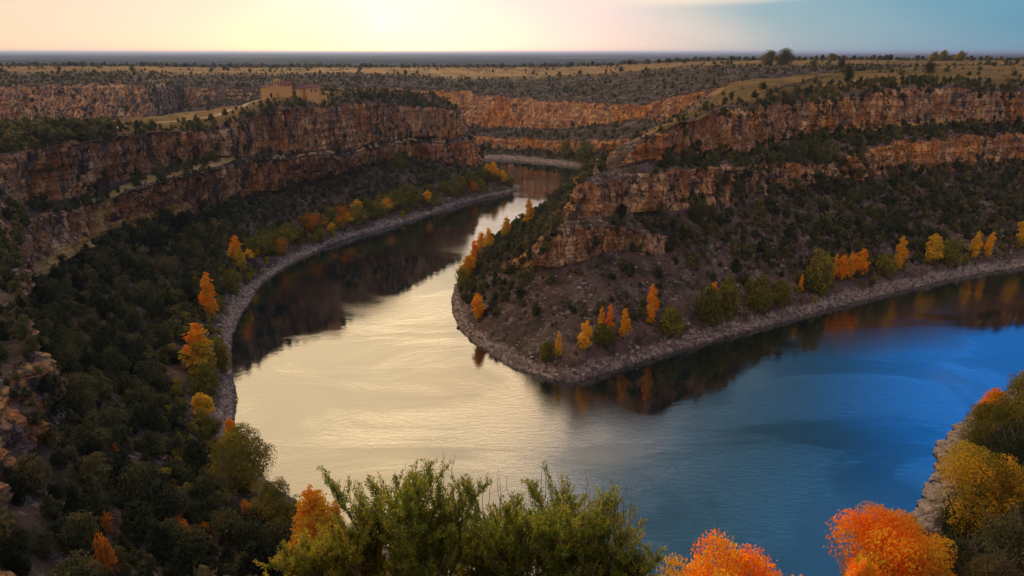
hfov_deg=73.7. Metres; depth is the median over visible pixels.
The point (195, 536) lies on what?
juniper tree
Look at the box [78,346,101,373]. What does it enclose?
juniper tree
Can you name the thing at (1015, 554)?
juniper tree
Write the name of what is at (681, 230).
juniper tree
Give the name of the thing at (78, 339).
juniper tree
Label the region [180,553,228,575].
juniper tree
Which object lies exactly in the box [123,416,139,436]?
juniper tree
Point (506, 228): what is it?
poplar tree
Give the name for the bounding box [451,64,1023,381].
promontory slope
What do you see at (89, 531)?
juniper tree
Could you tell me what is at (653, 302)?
poplar tree
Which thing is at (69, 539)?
juniper tree
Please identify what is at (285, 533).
juniper tree
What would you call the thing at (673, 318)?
willow tree
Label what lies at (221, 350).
willow tree
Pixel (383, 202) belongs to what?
riverside bush
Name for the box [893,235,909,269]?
poplar tree
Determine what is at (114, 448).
autumn bush
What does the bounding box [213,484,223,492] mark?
juniper tree
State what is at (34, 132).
juniper wood
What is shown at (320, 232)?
riverside bush
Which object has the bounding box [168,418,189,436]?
juniper tree
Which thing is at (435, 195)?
riverside bush
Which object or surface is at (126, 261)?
juniper tree
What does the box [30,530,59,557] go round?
juniper tree
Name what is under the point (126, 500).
juniper tree
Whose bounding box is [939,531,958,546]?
juniper tree
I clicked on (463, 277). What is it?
willow tree
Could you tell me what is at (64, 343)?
juniper tree
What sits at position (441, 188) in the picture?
riverside bush
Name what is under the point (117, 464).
juniper tree
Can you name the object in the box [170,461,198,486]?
juniper tree
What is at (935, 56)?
willow tree
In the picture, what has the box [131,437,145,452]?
juniper tree
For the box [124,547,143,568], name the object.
juniper tree
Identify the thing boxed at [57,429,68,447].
juniper tree
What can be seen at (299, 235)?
riverside bush
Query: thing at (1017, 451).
holm oak
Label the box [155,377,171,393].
juniper tree
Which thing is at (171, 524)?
juniper tree
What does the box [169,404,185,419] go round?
juniper tree
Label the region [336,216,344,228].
riverside bush
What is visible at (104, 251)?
juniper tree
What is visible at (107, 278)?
juniper tree
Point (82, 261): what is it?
juniper tree
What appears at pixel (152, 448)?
juniper tree
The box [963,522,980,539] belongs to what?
juniper tree
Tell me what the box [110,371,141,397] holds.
juniper tree
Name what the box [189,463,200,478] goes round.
juniper tree
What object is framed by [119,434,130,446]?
juniper tree
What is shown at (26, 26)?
sky
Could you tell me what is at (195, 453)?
juniper tree
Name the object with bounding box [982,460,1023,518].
willow tree
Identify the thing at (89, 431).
juniper tree
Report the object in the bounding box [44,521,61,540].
juniper tree
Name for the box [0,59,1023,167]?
canyon slope
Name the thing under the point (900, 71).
plateau bush
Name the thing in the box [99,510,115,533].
autumn bush
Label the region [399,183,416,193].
riverside bush
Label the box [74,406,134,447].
juniper tree
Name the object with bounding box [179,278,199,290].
juniper tree
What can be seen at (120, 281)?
juniper tree
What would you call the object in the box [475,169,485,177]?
riverside bush
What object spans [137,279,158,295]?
juniper tree
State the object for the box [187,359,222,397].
willow tree
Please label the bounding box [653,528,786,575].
maple tree
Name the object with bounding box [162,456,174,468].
juniper tree
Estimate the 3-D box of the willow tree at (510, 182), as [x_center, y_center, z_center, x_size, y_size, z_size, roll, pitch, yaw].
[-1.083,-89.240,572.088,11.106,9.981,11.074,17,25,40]
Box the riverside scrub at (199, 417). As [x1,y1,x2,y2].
[137,179,1021,505]
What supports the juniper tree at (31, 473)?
on the canyon slope at (146, 155)
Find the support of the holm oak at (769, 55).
on the canyon slope at (496, 110)
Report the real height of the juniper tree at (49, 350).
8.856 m
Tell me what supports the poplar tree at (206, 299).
on the canyon slope at (146, 155)
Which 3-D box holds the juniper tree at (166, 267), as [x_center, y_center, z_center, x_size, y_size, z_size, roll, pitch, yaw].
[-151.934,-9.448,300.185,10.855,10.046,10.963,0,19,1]
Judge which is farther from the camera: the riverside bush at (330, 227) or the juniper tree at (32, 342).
the riverside bush at (330, 227)
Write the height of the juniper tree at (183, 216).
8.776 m
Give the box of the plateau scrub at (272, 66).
[1,57,1023,96]
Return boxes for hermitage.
[260,79,327,104]
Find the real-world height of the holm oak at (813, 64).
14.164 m
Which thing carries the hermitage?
on the canyon slope at (146, 155)
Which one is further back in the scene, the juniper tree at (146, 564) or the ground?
the ground
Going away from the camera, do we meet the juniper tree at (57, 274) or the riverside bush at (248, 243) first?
the juniper tree at (57, 274)
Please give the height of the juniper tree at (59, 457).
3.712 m
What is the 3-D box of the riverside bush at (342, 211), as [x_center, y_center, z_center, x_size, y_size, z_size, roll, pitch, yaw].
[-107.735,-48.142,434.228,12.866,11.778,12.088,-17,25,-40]
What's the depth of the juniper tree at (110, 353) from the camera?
200.01 m
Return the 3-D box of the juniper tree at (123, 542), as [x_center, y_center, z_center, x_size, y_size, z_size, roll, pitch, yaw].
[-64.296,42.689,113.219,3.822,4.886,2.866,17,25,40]
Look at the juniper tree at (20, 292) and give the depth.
169.91 m
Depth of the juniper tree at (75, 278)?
261.36 m
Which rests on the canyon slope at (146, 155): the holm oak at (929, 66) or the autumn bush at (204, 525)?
the autumn bush at (204, 525)
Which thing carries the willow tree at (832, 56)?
on the canyon slope at (496, 110)
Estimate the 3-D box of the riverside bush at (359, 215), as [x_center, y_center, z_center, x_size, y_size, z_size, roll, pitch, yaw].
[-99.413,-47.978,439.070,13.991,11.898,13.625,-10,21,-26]
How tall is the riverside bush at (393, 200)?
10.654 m
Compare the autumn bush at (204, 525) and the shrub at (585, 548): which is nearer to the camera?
the shrub at (585, 548)
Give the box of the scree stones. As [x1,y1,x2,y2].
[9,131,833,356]
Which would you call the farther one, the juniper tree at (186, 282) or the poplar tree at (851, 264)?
the poplar tree at (851, 264)
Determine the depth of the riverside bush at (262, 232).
371.74 m
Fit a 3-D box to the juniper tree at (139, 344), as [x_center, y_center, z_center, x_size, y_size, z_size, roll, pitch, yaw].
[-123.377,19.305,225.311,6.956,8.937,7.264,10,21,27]
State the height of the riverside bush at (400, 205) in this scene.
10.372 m
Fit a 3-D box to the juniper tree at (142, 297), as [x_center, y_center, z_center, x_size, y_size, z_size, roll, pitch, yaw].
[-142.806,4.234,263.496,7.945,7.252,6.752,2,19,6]
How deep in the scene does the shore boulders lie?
179.52 m
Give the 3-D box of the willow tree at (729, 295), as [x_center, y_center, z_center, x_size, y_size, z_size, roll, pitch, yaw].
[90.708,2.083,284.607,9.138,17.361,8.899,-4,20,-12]
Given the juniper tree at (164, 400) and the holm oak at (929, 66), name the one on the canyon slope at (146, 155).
the juniper tree at (164, 400)
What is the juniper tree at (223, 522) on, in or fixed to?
on the canyon slope at (146, 155)
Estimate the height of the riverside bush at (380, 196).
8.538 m
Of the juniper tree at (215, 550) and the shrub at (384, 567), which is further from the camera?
the juniper tree at (215, 550)
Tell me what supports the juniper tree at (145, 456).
on the canyon slope at (146, 155)
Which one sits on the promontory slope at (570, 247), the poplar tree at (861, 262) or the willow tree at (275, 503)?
the poplar tree at (861, 262)
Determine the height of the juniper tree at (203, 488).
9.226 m
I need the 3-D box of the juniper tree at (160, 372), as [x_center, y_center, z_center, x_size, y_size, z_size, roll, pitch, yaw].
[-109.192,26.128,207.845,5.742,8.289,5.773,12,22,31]
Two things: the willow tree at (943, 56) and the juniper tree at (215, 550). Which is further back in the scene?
the willow tree at (943, 56)
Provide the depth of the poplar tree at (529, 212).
391.82 m
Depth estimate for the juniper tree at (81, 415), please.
149.84 m
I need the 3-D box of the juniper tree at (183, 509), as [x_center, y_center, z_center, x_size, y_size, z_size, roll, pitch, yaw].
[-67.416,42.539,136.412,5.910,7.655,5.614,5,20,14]
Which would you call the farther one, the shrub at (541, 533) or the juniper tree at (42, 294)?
the juniper tree at (42, 294)
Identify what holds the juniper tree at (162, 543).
on the canyon slope at (146, 155)
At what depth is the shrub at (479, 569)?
10.63 m
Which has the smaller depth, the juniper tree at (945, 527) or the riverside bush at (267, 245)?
the juniper tree at (945, 527)
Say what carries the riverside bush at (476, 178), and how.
on the canyon slope at (146, 155)
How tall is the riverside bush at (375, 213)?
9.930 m
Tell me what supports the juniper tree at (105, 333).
on the canyon slope at (146, 155)
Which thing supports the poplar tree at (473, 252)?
on the promontory slope at (570, 247)
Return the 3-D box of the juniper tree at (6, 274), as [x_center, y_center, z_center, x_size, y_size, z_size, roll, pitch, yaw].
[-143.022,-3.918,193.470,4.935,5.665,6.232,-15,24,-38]
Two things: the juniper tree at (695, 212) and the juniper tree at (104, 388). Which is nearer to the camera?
the juniper tree at (104, 388)
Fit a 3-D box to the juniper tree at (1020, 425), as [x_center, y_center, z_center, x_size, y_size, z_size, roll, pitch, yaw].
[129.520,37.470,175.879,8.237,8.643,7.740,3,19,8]
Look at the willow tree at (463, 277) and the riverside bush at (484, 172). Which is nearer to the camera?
the willow tree at (463, 277)
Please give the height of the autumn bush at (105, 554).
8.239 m
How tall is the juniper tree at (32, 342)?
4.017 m
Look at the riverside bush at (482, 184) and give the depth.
545.86 m
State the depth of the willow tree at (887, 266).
332.14 m
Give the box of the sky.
[0,0,1023,52]
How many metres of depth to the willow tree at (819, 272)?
308.82 m
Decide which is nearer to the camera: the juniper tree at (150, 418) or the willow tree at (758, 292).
the juniper tree at (150, 418)
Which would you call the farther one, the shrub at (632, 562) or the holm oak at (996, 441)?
the holm oak at (996, 441)
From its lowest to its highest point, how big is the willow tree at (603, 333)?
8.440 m
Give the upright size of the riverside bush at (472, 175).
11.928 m
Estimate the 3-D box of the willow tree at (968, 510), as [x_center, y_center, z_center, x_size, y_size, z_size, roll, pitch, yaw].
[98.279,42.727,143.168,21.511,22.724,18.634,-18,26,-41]
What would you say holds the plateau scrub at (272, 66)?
on the canyon slope at (496, 110)
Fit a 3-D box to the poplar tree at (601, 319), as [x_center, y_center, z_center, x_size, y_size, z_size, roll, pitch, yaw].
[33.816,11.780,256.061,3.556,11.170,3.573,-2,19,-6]
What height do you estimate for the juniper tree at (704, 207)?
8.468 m
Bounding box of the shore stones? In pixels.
[214,154,1023,556]
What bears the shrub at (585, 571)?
on the canyon slope at (146, 155)
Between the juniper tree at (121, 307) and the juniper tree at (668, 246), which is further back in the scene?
the juniper tree at (668, 246)
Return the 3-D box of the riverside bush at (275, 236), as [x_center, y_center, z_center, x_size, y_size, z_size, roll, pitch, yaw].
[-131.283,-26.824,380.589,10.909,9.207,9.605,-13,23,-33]
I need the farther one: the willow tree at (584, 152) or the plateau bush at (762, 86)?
the willow tree at (584, 152)
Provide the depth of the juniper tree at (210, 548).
124.73 m
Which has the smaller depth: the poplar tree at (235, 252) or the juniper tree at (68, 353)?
the juniper tree at (68, 353)
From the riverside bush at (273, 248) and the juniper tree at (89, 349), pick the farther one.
the riverside bush at (273, 248)
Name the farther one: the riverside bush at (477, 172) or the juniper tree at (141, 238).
the riverside bush at (477, 172)
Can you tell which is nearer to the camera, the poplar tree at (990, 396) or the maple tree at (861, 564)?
the maple tree at (861, 564)
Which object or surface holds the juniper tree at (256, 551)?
on the canyon slope at (146, 155)
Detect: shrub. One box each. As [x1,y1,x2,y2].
[253,509,391,575]
[262,517,332,575]
[278,512,343,575]
[316,459,453,575]
[350,455,491,575]
[448,470,535,575]
[459,463,607,575]
[521,460,641,575]
[557,484,647,575]
[585,527,666,575]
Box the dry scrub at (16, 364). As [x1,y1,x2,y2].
[0,64,1023,575]
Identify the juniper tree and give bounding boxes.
[0,264,17,282]
[0,320,13,339]
[0,474,26,506]
[0,505,18,529]
[0,534,24,567]
[1,466,15,480]
[6,550,33,575]
[9,453,52,494]
[10,526,31,550]
[12,286,29,302]
[13,295,29,310]
[16,322,32,340]
[22,334,38,351]
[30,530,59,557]
[32,409,47,427]
[33,277,41,287]
[33,287,55,303]
[36,374,74,419]
[37,338,61,367]
[38,308,61,324]
[39,494,63,520]
[41,483,65,500]
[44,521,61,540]
[44,549,115,575]
[50,448,68,467]
[52,267,66,285]
[54,340,77,359]
[55,345,79,368]
[55,522,84,553]
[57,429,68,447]
[57,511,74,531]
[58,276,73,290]
[59,418,72,436]
[61,372,99,411]
[61,489,101,523]
[62,364,81,381]
[63,483,81,498]
[63,509,103,546]
[65,409,79,424]
[67,332,94,348]
[68,421,113,451]
[70,270,84,288]
[73,292,84,305]
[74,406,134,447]
[74,408,87,425]
[76,254,92,270]
[76,439,103,457]
[77,345,93,354]
[77,452,114,492]
[78,263,98,282]
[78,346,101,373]
[79,537,100,560]
[81,308,97,322]
[81,314,102,331]
[81,473,115,511]
[87,335,105,358]
[88,364,101,375]
[91,244,114,268]
[92,526,106,538]
[93,323,117,347]
[93,371,112,387]
[93,395,103,406]
[94,376,112,400]
[95,503,117,526]
[96,301,118,320]
[102,346,123,368]
[102,452,131,490]
[103,269,115,287]
[109,354,130,376]
[109,541,120,549]
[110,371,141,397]
[111,274,131,292]
[111,546,130,565]
[112,460,168,506]
[114,295,129,317]
[116,254,136,274]
[116,534,133,555]
[117,332,133,355]
[118,220,132,237]
[118,560,132,575]
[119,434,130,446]
[119,497,154,542]
[120,496,136,507]
[122,309,142,330]
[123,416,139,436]
[124,387,154,405]
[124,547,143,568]
[125,351,154,377]
[128,233,152,253]
[129,283,141,302]
[129,333,150,353]
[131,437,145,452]
[131,549,158,575]
[133,360,160,387]
[134,290,152,308]
[136,267,157,284]
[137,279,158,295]
[137,451,157,466]
[138,400,167,434]
[138,429,166,459]
[144,521,185,564]
[145,299,165,320]
[147,466,171,494]
[149,487,183,523]
[151,322,171,337]
[151,361,162,381]
[153,324,172,346]
[154,393,173,410]
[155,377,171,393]
[156,207,174,223]
[157,255,179,278]
[158,461,177,479]
[159,517,184,533]
[160,345,173,357]
[162,438,174,454]
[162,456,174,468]
[163,292,176,307]
[165,540,206,575]
[167,350,181,364]
[168,216,184,232]
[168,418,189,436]
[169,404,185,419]
[169,484,194,517]
[170,434,183,449]
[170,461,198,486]
[171,245,187,262]
[175,523,211,559]
[176,210,188,226]
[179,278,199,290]
[179,485,195,505]
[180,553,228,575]
[181,438,211,470]
[185,286,198,302]
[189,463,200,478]
[189,475,222,510]
[189,512,201,526]
[191,299,203,313]
[193,261,205,274]
[197,510,215,533]
[198,496,222,518]
[199,211,217,224]
[201,526,210,539]
[202,540,213,556]
[208,506,243,545]
[210,541,220,555]
[212,277,226,294]
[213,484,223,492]
[218,543,237,563]
[222,518,268,554]
[223,500,243,520]
[228,230,240,242]
[231,551,249,575]
[235,538,281,575]
[243,507,271,529]
[260,520,280,548]
[268,549,294,575]
[270,522,295,549]
[616,203,626,219]
[664,237,673,251]
[677,224,687,240]
[686,204,704,222]
[694,198,711,216]
[730,256,742,272]
[935,506,965,536]
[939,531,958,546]
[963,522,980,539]
[966,540,1015,575]
[1001,419,1023,436]
[1006,551,1022,575]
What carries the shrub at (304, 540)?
on the canyon slope at (146, 155)
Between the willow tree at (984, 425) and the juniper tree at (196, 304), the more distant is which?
the juniper tree at (196, 304)
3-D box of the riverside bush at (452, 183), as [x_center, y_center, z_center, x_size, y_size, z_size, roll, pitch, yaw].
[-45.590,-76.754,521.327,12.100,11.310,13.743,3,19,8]
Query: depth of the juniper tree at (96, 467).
128.72 m
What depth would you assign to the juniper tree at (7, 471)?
110.43 m
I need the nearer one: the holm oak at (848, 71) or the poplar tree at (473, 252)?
the poplar tree at (473, 252)
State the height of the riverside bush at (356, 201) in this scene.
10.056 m
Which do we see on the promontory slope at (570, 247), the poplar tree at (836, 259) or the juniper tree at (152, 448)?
the poplar tree at (836, 259)
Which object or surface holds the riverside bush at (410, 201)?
on the canyon slope at (146, 155)
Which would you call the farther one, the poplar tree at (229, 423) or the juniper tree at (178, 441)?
the poplar tree at (229, 423)
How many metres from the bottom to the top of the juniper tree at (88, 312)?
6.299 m
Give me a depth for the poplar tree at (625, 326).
256.80 m
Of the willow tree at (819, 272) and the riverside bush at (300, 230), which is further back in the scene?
the riverside bush at (300, 230)
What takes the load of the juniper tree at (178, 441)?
on the canyon slope at (146, 155)
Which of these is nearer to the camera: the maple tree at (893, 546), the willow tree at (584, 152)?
the maple tree at (893, 546)
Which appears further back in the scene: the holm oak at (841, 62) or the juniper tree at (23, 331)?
the holm oak at (841, 62)
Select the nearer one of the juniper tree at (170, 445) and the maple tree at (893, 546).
the maple tree at (893, 546)
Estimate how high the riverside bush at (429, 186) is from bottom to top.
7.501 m
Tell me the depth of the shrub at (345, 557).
10.28 m
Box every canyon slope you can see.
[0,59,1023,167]
[0,87,1021,575]
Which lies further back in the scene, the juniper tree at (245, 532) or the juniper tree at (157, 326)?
the juniper tree at (157, 326)
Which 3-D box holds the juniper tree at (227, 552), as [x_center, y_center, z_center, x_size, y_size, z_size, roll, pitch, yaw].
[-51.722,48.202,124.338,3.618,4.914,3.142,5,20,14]
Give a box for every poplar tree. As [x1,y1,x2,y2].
[177,323,216,373]
[198,272,218,314]
[222,417,235,451]
[226,235,245,272]
[286,484,334,554]
[327,501,347,539]
[458,254,476,277]
[469,240,477,263]
[470,293,485,318]
[476,232,484,254]
[482,227,493,246]
[489,162,501,176]
[501,216,510,236]
[522,199,534,222]
[554,331,562,357]
[577,320,592,350]
[597,306,604,327]
[605,304,614,330]
[618,308,632,337]
[645,283,659,323]
[710,281,719,313]
[798,274,804,290]
[830,253,839,278]
[837,254,849,280]
[845,252,855,279]
[854,248,870,274]
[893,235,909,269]
[923,233,945,263]
[967,231,983,258]
[971,387,1008,426]
[983,232,996,257]
[1015,221,1023,246]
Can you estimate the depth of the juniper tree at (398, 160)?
513.27 m
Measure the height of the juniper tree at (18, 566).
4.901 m
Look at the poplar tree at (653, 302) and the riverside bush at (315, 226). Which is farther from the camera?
the riverside bush at (315, 226)
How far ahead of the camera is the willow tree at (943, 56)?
1057.64 m
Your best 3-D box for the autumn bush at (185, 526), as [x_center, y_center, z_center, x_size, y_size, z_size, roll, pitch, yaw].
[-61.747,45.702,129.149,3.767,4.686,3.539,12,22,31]
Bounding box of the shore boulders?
[907,381,1019,537]
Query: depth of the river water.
229.31 m
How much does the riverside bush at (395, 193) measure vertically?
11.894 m
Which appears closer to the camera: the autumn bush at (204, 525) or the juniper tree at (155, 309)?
the autumn bush at (204, 525)
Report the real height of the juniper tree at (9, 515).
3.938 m
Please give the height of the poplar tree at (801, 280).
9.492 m
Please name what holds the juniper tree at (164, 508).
on the canyon slope at (146, 155)
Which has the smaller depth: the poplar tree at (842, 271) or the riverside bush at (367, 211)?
the poplar tree at (842, 271)
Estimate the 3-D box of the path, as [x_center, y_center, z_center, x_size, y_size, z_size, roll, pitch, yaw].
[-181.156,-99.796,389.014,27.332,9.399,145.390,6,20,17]
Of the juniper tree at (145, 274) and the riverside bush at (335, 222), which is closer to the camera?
the juniper tree at (145, 274)
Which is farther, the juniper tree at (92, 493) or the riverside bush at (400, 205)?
the riverside bush at (400, 205)
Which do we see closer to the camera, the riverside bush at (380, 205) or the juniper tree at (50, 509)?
the juniper tree at (50, 509)
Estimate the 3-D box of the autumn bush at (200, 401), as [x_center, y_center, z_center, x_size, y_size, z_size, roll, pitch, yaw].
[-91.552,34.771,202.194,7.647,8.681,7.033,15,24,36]
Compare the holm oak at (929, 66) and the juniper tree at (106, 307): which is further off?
the holm oak at (929, 66)
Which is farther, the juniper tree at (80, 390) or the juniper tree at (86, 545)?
the juniper tree at (80, 390)
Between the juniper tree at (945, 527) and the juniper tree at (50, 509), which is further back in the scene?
the juniper tree at (945, 527)
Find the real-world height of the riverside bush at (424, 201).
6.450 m
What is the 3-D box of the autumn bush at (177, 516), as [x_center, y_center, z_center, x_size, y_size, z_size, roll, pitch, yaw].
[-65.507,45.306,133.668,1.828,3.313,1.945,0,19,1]
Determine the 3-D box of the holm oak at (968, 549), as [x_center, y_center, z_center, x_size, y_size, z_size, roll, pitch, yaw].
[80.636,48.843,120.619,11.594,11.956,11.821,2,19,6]
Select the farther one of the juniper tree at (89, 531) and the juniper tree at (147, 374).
the juniper tree at (147, 374)
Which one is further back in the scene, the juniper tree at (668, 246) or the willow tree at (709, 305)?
the juniper tree at (668, 246)
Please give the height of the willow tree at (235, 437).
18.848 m
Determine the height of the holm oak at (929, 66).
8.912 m
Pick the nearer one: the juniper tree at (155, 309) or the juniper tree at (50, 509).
the juniper tree at (50, 509)
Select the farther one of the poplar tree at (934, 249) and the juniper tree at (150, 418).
the poplar tree at (934, 249)
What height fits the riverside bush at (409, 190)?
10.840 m
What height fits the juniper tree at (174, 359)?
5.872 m
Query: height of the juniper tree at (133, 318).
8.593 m
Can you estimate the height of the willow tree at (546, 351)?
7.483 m
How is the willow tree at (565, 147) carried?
on the canyon slope at (496, 110)
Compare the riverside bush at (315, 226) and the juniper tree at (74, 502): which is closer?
the juniper tree at (74, 502)
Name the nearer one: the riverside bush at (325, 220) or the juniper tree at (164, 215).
the juniper tree at (164, 215)
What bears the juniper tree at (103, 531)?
on the canyon slope at (146, 155)
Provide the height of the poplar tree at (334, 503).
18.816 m
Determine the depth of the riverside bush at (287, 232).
389.70 m
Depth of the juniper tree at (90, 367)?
179.30 m
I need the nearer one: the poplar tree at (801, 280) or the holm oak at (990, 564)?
the holm oak at (990, 564)
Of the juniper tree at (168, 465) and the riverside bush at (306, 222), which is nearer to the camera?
the juniper tree at (168, 465)
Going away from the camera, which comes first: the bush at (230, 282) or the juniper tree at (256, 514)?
the juniper tree at (256, 514)
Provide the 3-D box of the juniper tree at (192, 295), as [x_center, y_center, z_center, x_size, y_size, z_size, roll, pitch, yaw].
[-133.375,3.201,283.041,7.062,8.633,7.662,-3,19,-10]
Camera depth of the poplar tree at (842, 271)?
319.46 m
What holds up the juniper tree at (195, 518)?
on the canyon slope at (146, 155)
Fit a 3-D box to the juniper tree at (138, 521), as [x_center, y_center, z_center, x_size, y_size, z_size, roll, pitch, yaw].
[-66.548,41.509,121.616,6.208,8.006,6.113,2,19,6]
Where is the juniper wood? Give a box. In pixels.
[0,62,1023,575]
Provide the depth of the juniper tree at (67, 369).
165.81 m
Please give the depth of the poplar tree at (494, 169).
560.28 m
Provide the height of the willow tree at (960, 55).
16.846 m
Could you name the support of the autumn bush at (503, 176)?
on the canyon slope at (146, 155)
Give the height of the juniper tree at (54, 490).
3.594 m
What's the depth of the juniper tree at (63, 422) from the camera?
140.19 m
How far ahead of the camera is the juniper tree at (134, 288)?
264.48 m
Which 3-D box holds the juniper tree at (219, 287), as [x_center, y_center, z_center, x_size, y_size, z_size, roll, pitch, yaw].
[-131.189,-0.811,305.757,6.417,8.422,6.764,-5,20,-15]
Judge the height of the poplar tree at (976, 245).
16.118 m
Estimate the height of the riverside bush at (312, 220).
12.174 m
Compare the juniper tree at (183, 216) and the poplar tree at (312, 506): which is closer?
the poplar tree at (312, 506)
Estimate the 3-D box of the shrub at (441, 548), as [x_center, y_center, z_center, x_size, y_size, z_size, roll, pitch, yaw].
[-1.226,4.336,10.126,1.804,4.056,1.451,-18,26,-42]
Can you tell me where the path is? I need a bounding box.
[116,99,261,127]
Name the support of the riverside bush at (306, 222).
on the canyon slope at (146, 155)
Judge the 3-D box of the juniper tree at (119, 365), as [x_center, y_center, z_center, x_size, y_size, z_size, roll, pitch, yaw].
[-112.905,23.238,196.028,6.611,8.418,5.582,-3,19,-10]
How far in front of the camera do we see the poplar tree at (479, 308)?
279.01 m
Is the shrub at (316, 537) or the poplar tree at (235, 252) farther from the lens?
the poplar tree at (235, 252)
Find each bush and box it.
[92,530,118,571]
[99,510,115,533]
[110,443,118,452]
[175,513,182,525]
[178,519,190,532]
[191,392,215,417]
[198,522,209,534]
[220,268,242,294]
[241,236,260,253]
[241,498,251,517]
[243,249,253,259]
[254,235,274,254]
[254,236,265,252]
[255,229,271,239]
[267,236,277,254]
[270,231,285,245]
[274,236,287,254]
[277,223,298,243]
[291,230,302,242]
[295,227,305,237]
[299,214,309,225]
[299,216,308,227]
[303,212,324,230]
[310,224,322,233]
[313,227,326,238]
[319,215,330,225]
[321,206,336,219]
[321,218,329,225]
[326,222,337,231]
[329,219,341,229]
[334,204,352,220]
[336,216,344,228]
[340,211,354,222]
[349,204,368,223]
[350,199,363,208]
[359,198,377,209]
[363,208,371,216]
[368,199,387,216]
[368,206,382,219]
[375,194,387,201]
[380,200,389,210]
[381,197,394,210]
[385,194,399,208]
[388,189,405,204]
[395,195,407,208]
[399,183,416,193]
[401,187,416,200]
[402,191,418,207]
[420,196,427,203]
[423,183,433,192]
[423,190,431,202]
[432,192,438,198]
[437,183,448,195]
[446,180,459,194]
[451,173,465,187]
[463,170,477,184]
[468,181,478,191]
[472,177,481,186]
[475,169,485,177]
[477,168,491,180]
[477,178,485,187]
[499,170,508,182]
[759,81,767,89]
[887,67,896,72]
[896,68,904,74]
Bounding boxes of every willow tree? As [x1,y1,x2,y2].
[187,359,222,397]
[199,416,222,436]
[209,422,277,494]
[210,335,231,373]
[247,476,301,531]
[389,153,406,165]
[454,266,469,289]
[506,176,516,187]
[539,340,554,361]
[560,141,572,157]
[573,140,596,162]
[591,323,615,346]
[658,305,687,335]
[692,284,722,326]
[720,273,741,312]
[741,274,773,311]
[770,276,793,306]
[803,246,835,291]
[827,53,838,60]
[874,251,900,277]
[928,51,938,60]
[929,436,1023,538]
[938,50,949,60]
[939,238,964,265]
[952,51,966,60]
[956,401,1016,455]
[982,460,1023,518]
[991,370,1023,421]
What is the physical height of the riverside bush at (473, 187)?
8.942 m
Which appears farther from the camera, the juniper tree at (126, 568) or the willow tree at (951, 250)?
the willow tree at (951, 250)
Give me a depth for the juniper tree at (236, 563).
119.24 m
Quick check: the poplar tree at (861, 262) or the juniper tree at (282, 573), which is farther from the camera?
the poplar tree at (861, 262)
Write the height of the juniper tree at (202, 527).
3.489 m
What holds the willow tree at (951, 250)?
on the promontory slope at (570, 247)
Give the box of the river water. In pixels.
[231,159,1023,575]
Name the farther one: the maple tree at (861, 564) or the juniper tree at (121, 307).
the juniper tree at (121, 307)
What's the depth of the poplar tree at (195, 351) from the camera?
226.49 m
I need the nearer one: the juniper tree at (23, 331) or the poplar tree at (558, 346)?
the juniper tree at (23, 331)
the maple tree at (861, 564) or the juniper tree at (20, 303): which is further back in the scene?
the juniper tree at (20, 303)
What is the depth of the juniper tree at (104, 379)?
175.25 m
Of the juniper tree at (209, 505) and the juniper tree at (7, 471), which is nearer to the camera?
the juniper tree at (7, 471)
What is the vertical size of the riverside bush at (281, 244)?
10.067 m
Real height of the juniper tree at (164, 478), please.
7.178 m
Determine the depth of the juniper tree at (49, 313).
213.24 m
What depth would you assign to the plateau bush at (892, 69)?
539.92 m
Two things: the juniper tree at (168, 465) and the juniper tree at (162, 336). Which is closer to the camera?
the juniper tree at (168, 465)
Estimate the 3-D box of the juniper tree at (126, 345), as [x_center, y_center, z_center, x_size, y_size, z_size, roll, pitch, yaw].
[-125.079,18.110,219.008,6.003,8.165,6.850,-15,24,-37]
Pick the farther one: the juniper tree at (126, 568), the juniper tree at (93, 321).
the juniper tree at (93, 321)
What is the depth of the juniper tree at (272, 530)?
137.68 m
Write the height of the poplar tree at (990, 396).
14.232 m
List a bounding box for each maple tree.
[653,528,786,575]
[823,500,957,575]
[843,552,879,575]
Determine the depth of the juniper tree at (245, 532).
131.37 m
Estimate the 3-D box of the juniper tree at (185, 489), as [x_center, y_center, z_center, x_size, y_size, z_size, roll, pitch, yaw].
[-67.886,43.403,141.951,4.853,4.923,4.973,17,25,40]
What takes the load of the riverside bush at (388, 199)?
on the canyon slope at (146, 155)
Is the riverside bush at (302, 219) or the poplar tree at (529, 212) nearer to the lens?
the poplar tree at (529, 212)
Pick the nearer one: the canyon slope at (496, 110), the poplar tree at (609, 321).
the poplar tree at (609, 321)
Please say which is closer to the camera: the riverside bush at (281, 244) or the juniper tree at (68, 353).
the juniper tree at (68, 353)
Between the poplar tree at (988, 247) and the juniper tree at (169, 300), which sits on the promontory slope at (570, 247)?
the poplar tree at (988, 247)
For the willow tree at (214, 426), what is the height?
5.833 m
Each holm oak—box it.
[760,50,778,64]
[775,47,795,64]
[808,58,817,70]
[837,58,845,68]
[842,64,854,81]
[921,61,935,72]
[935,529,1002,575]
[954,542,1023,575]
[972,502,1023,568]
[981,423,1023,465]
[984,428,1023,481]
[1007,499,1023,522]
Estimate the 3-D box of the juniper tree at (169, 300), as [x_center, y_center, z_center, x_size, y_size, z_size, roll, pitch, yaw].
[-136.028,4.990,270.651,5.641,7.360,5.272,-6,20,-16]
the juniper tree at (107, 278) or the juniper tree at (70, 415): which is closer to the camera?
the juniper tree at (70, 415)
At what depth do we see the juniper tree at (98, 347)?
201.24 m
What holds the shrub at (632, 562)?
on the canyon slope at (146, 155)
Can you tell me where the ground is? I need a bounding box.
[0,53,1023,67]

